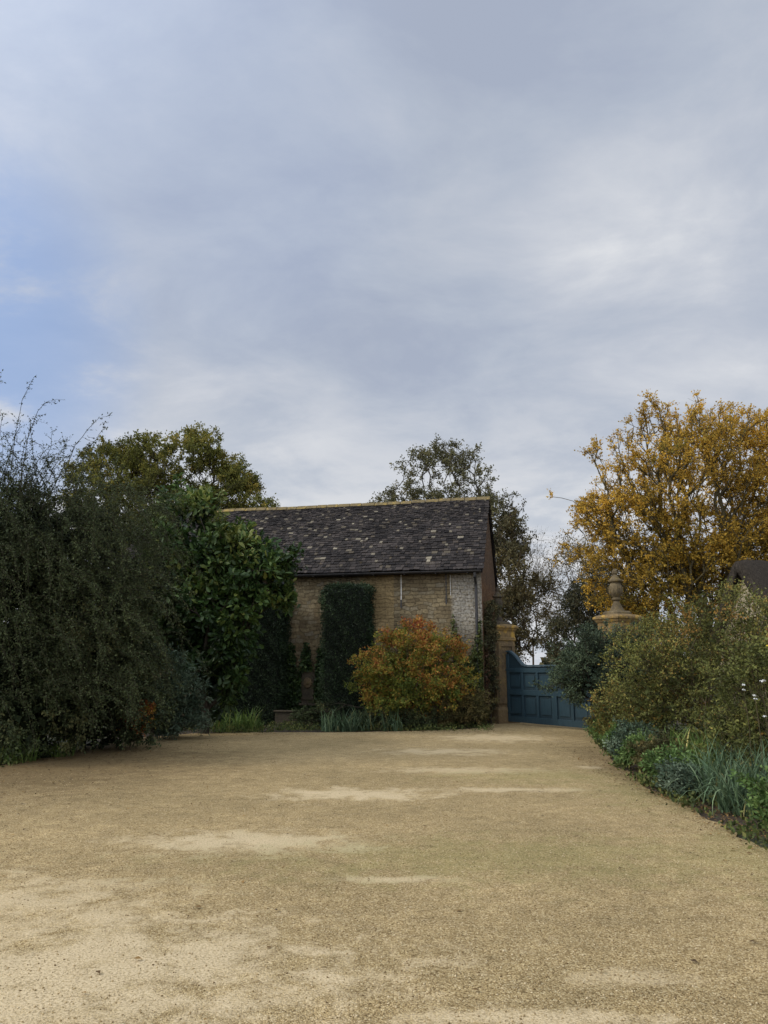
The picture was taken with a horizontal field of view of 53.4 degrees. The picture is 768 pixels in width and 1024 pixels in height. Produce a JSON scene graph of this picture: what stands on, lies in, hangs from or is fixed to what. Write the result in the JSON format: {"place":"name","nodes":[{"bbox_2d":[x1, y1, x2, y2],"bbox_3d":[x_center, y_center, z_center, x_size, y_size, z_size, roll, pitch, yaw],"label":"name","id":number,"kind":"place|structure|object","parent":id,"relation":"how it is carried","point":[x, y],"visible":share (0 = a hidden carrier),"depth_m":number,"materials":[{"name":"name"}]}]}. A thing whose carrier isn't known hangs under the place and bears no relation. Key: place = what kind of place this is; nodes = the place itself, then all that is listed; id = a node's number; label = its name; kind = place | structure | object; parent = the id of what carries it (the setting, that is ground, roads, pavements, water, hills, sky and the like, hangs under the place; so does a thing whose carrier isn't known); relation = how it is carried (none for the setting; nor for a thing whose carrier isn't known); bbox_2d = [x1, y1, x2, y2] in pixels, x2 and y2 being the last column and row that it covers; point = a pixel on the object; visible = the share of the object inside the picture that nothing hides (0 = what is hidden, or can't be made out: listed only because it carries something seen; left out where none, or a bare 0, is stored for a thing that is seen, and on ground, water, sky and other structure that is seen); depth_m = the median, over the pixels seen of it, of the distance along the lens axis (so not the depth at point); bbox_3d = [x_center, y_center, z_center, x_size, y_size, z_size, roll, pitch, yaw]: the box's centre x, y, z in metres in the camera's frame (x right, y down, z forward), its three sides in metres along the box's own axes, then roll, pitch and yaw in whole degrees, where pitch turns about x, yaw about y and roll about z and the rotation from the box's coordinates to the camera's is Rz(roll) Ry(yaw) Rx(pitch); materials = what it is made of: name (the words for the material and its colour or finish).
{"place":"outdoors","nodes":[
{"label":"outdoors","id":0,"kind":"place"},
{"bbox_2d":[0,722,767,1023],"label":"gravel courtyard","id":1,"kind":"structure","parent":0,"point":[352,756],"depth_m":5.80,"materials":[{"name":"beige gravel"}]},
{"bbox_2d":[0,736,46,763],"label":"strap leaved plant","id":2,"kind":"object","parent":1,"relation":"on","point":[30,757],"visible":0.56,"depth_m":13.75,"materials":[{"name":"green plant"}]},
{"bbox_2d":[43,735,84,757],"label":"strap leaved plant","id":3,"kind":"object","parent":1,"relation":"on","point":[58,754],"visible":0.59,"depth_m":14.63,"materials":[{"name":"green plant"}]},
{"bbox_2d":[116,699,155,749],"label":"autumn seedling","id":4,"kind":"object","parent":1,"relation":"on","point":[149,708],"visible":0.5,"depth_m":15.91,"materials":[{"name":"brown plant"}]},
{"bbox_2d":[138,472,307,733],"bbox_3d":[-4.457,2.248,20.530,4.848,7.180,3.139,0,-12,0],"label":"magnolia tree","id":5,"kind":"object","parent":1,"relation":"on","point":[234,560],"visible":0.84,"depth_m":20.03,"materials":[{"name":"green plant"}]},
{"bbox_2d":[0,729,765,1019],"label":"fallen leaves","id":6,"kind":"object","parent":1,"relation":"on","point":[138,957],"visible":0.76,"depth_m":10.22,"materials":[{"name":"brown plant"}]},
{"bbox_2d":[488,587,519,723],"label":"gate pillar","id":7,"kind":"structure","parent":1,"relation":"on","point":[507,638],"depth_m":24.35,"materials":[{"name":"stone"}]},
{"bbox_2d":[505,650,594,727],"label":"gate","id":8,"kind":"structure","parent":7,"relation":"attached to","point":[527,702],"depth_m":22.99,"materials":[{"name":"blue wood"}]},
{"bbox_2d":[0,0,767,666],"label":"sky","id":9,"kind":"structure","parent":0,"point":[334,238],"materials":[{"name":"grey"}]},
{"bbox_2d":[1,686,767,848],"bbox_3d":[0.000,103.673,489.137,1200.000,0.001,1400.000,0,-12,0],"label":"ground","id":10,"kind":"structure","parent":0,"point":[738,819],"depth_m":11.38,"materials":[{"name":"soil"}]},
{"bbox_2d":[0,369,213,761],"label":"arching shrub","id":11,"kind":"object","parent":10,"relation":"on","point":[73,662],"visible":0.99,"depth_m":14.57,"materials":[{"name":"green plant"}]},
{"bbox_2d":[114,639,215,739],"bbox_3d":[-5.432,4.298,18.613,2.757,2.579,2.234,9,-15,-37],"label":"grey green shrub","id":12,"kind":"object","parent":10,"relation":"on","point":[191,717],"visible":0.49,"depth_m":18.34,"materials":[{"name":"green plant"}]},
{"bbox_2d":[55,422,279,551],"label":"broadleaf tree","id":13,"kind":"object","parent":10,"relation":"on","point":[136,462],"visible":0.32,"depth_m":41.65,"materials":[{"name":"green plant"}]},
{"bbox_2d":[210,708,242,731],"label":"strap leaved plant","id":14,"kind":"object","parent":10,"relation":"on","point":[222,723],"visible":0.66,"depth_m":20.75,"materials":[{"name":"green plant"}]},
{"bbox_2d":[228,709,257,730],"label":"strap leaved plant","id":15,"kind":"object","parent":10,"relation":"on","point":[237,721],"visible":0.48,"depth_m":21.12,"materials":[{"name":"green plant"}]},
{"bbox_2d":[208,592,294,724],"bbox_3d":[-4.333,4.645,24.505,2.822,4.254,1.342,-2,-12,12],"label":"hedge","id":16,"kind":"object","parent":10,"relation":"on","point":[266,675],"visible":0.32,"depth_m":23.98,"materials":[{"name":"green plant"}]},
{"bbox_2d":[234,704,270,731],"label":"strap leaved plant","id":17,"kind":"object","parent":10,"relation":"on","point":[252,721],"visible":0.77,"depth_m":20.97,"materials":[{"name":"green plant"}]},
{"bbox_2d":[273,670,319,725],"bbox_3d":[-2.541,5.734,23.672,1.280,1.640,1.580,-2,-12,12],"label":"wall fountain","id":18,"kind":"object","parent":10,"relation":"on","point":[307,687],"depth_m":24.22,"materials":[{"name":"stone"}]},
{"bbox_2d":[123,496,498,725],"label":"stone barn","id":19,"kind":"structure","parent":10,"relation":"on","point":[433,560],"depth_m":25.29,"materials":[{"name":"stone"}]},
{"bbox_2d":[283,642,324,709],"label":"ivy","id":20,"kind":"object","parent":19,"relation":"attached to","point":[294,699],"visible":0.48,"depth_m":24.40,"materials":[{"name":"green plant"}]},
{"bbox_2d":[450,614,484,725],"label":"climbing plant","id":21,"kind":"object","parent":19,"relation":"attached to","point":[478,657],"visible":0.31,"depth_m":23.45,"materials":[{"name":"green plant"}]},
{"bbox_2d":[484,596,492,723],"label":"creeper","id":22,"kind":"object","parent":19,"relation":"attached to","point":[487,680],"visible":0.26,"depth_m":23.60,"materials":[{"name":"green plant"}]},
{"bbox_2d":[311,706,351,731],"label":"strap leaved plant","id":23,"kind":"object","parent":10,"relation":"on","point":[329,726],"visible":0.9,"depth_m":20.92,"materials":[{"name":"green plant"}]},
{"bbox_2d":[322,707,363,731],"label":"strap leaved plant","id":24,"kind":"object","parent":10,"relation":"on","point":[345,727],"visible":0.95,"depth_m":20.83,"materials":[{"name":"green plant"}]},
{"bbox_2d":[315,579,377,724],"bbox_3d":[-1.183,4.365,23.886,1.955,4.499,1.325,-2,-12,12],"label":"hedge","id":25,"kind":"object","parent":10,"relation":"on","point":[347,618],"visible":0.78,"depth_m":23.65,"materials":[{"name":"green plant"}]},
{"bbox_2d":[346,703,380,730],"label":"strap leaved plant","id":26,"kind":"object","parent":10,"relation":"on","point":[367,723],"visible":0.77,"depth_m":21.08,"materials":[{"name":"green plant"}]},
{"bbox_2d":[288,697,447,730],"bbox_3d":[-0.484,5.756,21.801,4.634,0.904,1.317,-2,-12,9],"label":"shrub","id":27,"kind":"object","parent":10,"relation":"on","point":[310,714],"visible":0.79,"depth_m":21.68,"materials":[{"name":"green plant"}]},
{"bbox_2d":[0,720,767,849],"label":"ground cover","id":28,"kind":"object","parent":10,"relation":"on","point":[647,782],"visible":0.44,"depth_m":11.75,"materials":[{"name":"green plant"}]},
{"bbox_2d":[369,707,407,730],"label":"strap leaved plant","id":29,"kind":"object","parent":10,"relation":"on","point":[394,724],"visible":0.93,"depth_m":21.03,"materials":[{"name":"green plant"}]},
{"bbox_2d":[344,615,481,719],"bbox_3d":[0.814,4.606,22.251,4.054,3.268,2.839,0,-12,0],"label":"autumn shrub","id":30,"kind":"object","parent":10,"relation":"on","point":[405,692],"visible":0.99,"depth_m":21.86,"materials":[{"name":"brown plant"}]},
{"bbox_2d":[367,433,533,570],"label":"alder tree","id":31,"kind":"object","parent":10,"relation":"on","point":[448,461],"visible":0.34,"depth_m":40.54,"materials":[{"name":"green plant"}]},
{"bbox_2d":[424,680,500,729],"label":"shrub","id":32,"kind":"object","parent":10,"relation":"on","point":[483,712],"visible":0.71,"depth_m":21.99,"materials":[{"name":"green plant"}]},
{"bbox_2d":[483,598,504,723],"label":"climbing shrub","id":33,"kind":"object","parent":10,"relation":"on","point":[488,625],"visible":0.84,"depth_m":24.04,"materials":[{"name":"green plant"}]},
{"bbox_2d":[491,496,566,663],"bbox_3d":[6.233,4.289,37.900,5.495,10.291,4.771,0,-12,0],"label":"broadleaf tree","id":34,"kind":"object","parent":10,"relation":"on","point":[518,597],"visible":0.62,"depth_m":37.37,"materials":[{"name":"green plant"}]},
{"bbox_2d":[501,526,568,664],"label":"bare tree","id":35,"kind":"object","parent":10,"relation":"on","point":[536,570],"visible":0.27,"depth_m":49.83,"materials":[{"name":"brown plant"}]},
{"bbox_2d":[526,525,611,643],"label":"bare tree","id":36,"kind":"object","parent":10,"relation":"on","point":[565,574],"visible":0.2,"depth_m":52.36,"materials":[{"name":"brown plant"}]},
{"bbox_2d":[583,707,597,727],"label":"perennial","id":37,"kind":"object","parent":10,"relation":"on","point":[590,720],"visible":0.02,"depth_m":19.67,"materials":[{"name":"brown plant"}]},
{"bbox_2d":[583,712,611,741],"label":"perennial","id":38,"kind":"object","parent":10,"relation":"on","point":[594,733],"visible":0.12,"depth_m":17.22,"materials":[{"name":"green plant"}]},
{"bbox_2d":[598,716,633,751],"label":"perennial","id":39,"kind":"object","parent":10,"relation":"on","point":[609,733],"visible":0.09,"depth_m":14.97,"materials":[{"name":"green plant"}]},
{"bbox_2d":[592,569,641,691],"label":"gate pillar","id":40,"kind":"structure","parent":10,"relation":"on","point":[616,613],"depth_m":20.45,"materials":[{"name":"stone"}]},
{"bbox_2d":[581,679,660,735],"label":"shrub","id":41,"kind":"object","parent":10,"relation":"on","point":[603,725],"visible":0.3,"depth_m":16.34,"materials":[{"name":"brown plant"}]},
{"bbox_2d":[528,617,716,732],"bbox_3d":[5.917,4.071,18.885,4.556,2.946,2.990,0,-12,0],"label":"evergreen shrub","id":42,"kind":"object","parent":10,"relation":"on","point":[587,670],"visible":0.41,"depth_m":18.67,"materials":[{"name":"green plant"}]},
{"bbox_2d":[539,649,718,677],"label":"distant woodland","id":43,"kind":"object","parent":10,"relation":"on","point":[544,660],"depth_m":91.11,"materials":[{"name":"green plant"}]},
{"bbox_2d":[602,715,664,758],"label":"perennial","id":44,"kind":"object","parent":10,"relation":"on","point":[623,732],"visible":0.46,"depth_m":13.94,"materials":[{"name":"green plant"}]},
{"bbox_2d":[612,727,655,768],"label":"perennial","id":45,"kind":"object","parent":10,"relation":"on","point":[624,758],"visible":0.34,"depth_m":12.92,"materials":[{"name":"green plant"}]},
{"bbox_2d":[611,724,686,771],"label":"strap leaved plant","id":46,"kind":"object","parent":10,"relation":"on","point":[643,739],"visible":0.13,"depth_m":12.55,"materials":[{"name":"green plant"}]},
{"bbox_2d":[624,729,687,772],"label":"perennial","id":47,"kind":"object","parent":10,"relation":"on","point":[653,743],"visible":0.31,"depth_m":11.63,"materials":[{"name":"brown plant"}]},
{"bbox_2d":[546,388,767,704],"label":"maple tree","id":48,"kind":"object","parent":10,"relation":"on","point":[668,555],"visible":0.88,"depth_m":33.73,"materials":[{"name":"yellow plant"}]},
{"bbox_2d":[635,722,696,771],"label":"strap leaved plant","id":49,"kind":"object","parent":10,"relation":"on","point":[670,737],"visible":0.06,"depth_m":12.04,"materials":[{"name":"green plant"}]},
{"bbox_2d":[638,742,703,783],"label":"perennial","id":50,"kind":"object","parent":10,"relation":"on","point":[648,760],"visible":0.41,"depth_m":10.96,"materials":[{"name":"green plant"}]},
{"bbox_2d":[632,728,709,754],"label":"strap leaved plant","id":51,"kind":"object","parent":10,"relation":"on","point":[684,737],"visible":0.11,"depth_m":12.39,"materials":[{"name":"green plant"}]},
{"bbox_2d":[651,755,706,796],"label":"perennial","id":52,"kind":"object","parent":10,"relation":"on","point":[669,773],"visible":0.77,"depth_m":9.93,"materials":[{"name":"green plant"}]},
{"bbox_2d":[590,576,767,745],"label":"yellowing shrub","id":53,"kind":"object","parent":10,"relation":"on","point":[669,680],"visible":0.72,"depth_m":14.49,"materials":[{"name":"green plant"}]},
{"bbox_2d":[663,720,726,768],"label":"strap leaved plant","id":54,"kind":"object","parent":10,"relation":"on","point":[694,752],"visible":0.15,"depth_m":11.29,"materials":[{"name":"green plant"}]},
{"bbox_2d":[675,724,742,767],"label":"strap leaved plant","id":55,"kind":"object","parent":10,"relation":"on","point":[700,742],"visible":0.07,"depth_m":11.76,"materials":[{"name":"green plant"}]},
{"bbox_2d":[667,738,759,803],"bbox_3d":[4.233,3.250,9.673,1.591,0.806,1.402,0,-12,0],"label":"strap leaved plant","id":56,"kind":"object","parent":10,"relation":"on","point":[720,771],"visible":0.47,"depth_m":9.57,"materials":[{"name":"green plant"}]},
{"bbox_2d":[678,738,758,780],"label":"strap leaved plant","id":57,"kind":"object","parent":10,"relation":"on","point":[705,760],"visible":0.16,"depth_m":10.39,"materials":[{"name":"green plant"}]},
{"bbox_2d":[675,684,762,762],"bbox_3d":[5.677,3.607,12.800,1.735,1.423,1.696,0,-12,0],"label":"perennial","id":58,"kind":"object","parent":10,"relation":"on","point":[696,712],"visible":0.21,"depth_m":12.91,"materials":[{"name":"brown plant"}]},
{"bbox_2d":[677,744,767,816],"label":"strap leaved plant","id":59,"kind":"object","parent":10,"relation":"on","point":[731,796],"visible":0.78,"depth_m":8.86,"materials":[{"name":"green plant"}]},
{"bbox_2d":[684,629,767,771],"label":"border shrub","id":60,"kind":"object","parent":10,"relation":"on","point":[735,722],"visible":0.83,"depth_m":10.92,"materials":[{"name":"green plant"}]},
{"bbox_2d":[692,407,767,584],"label":"maple tree","id":61,"kind":"object","parent":10,"relation":"on","point":[743,455],"visible":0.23,"depth_m":35.72,"materials":[{"name":"yellow plant"}]},
{"bbox_2d":[704,560,767,705],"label":"thatched cottage","id":62,"kind":"structure","parent":10,"relation":"on","point":[754,571],"depth_m":27.57,"materials":[{"name":"stone"}]},
{"bbox_2d":[705,741,767,787],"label":"strap leaved plant","id":63,"kind":"object","parent":10,"relation":"on","point":[745,760],"visible":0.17,"depth_m":9.85,"materials":[{"name":"green plant"}]},
{"bbox_2d":[719,737,767,791],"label":"strap leaved plant","id":64,"kind":"object","parent":10,"relation":"on","point":[765,763],"visible":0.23,"depth_m":9.23,"materials":[{"name":"green plant"}]},
{"bbox_2d":[741,684,751,765],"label":"flower","id":65,"kind":"object","parent":10,"relation":"on","point":[747,716],"visible":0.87,"depth_m":10.15,"materials":[{"name":"green plant"}]},
{"bbox_2d":[728,761,767,827],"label":"perennial","id":66,"kind":"object","parent":10,"relation":"on","point":[761,801],"visible":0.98,"depth_m":8.01,"materials":[{"name":"green plant"}]},
{"bbox_2d":[752,694,761,759],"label":"flower","id":67,"kind":"object","parent":10,"relation":"on","point":[758,724],"visible":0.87,"depth_m":10.03,"materials":[{"name":"green plant"}]},
{"bbox_2d":[753,698,763,773],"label":"flower","id":68,"kind":"object","parent":10,"relation":"on","point":[760,731],"visible":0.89,"depth_m":9.85,"materials":[{"name":"green plant"}]},
{"bbox_2d":[535,559,650,664],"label":"conifer tree","id":69,"kind":"object","parent":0,"point":[572,599],"visible":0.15,"depth_m":45.21,"materials":[{"name":"green plant"}]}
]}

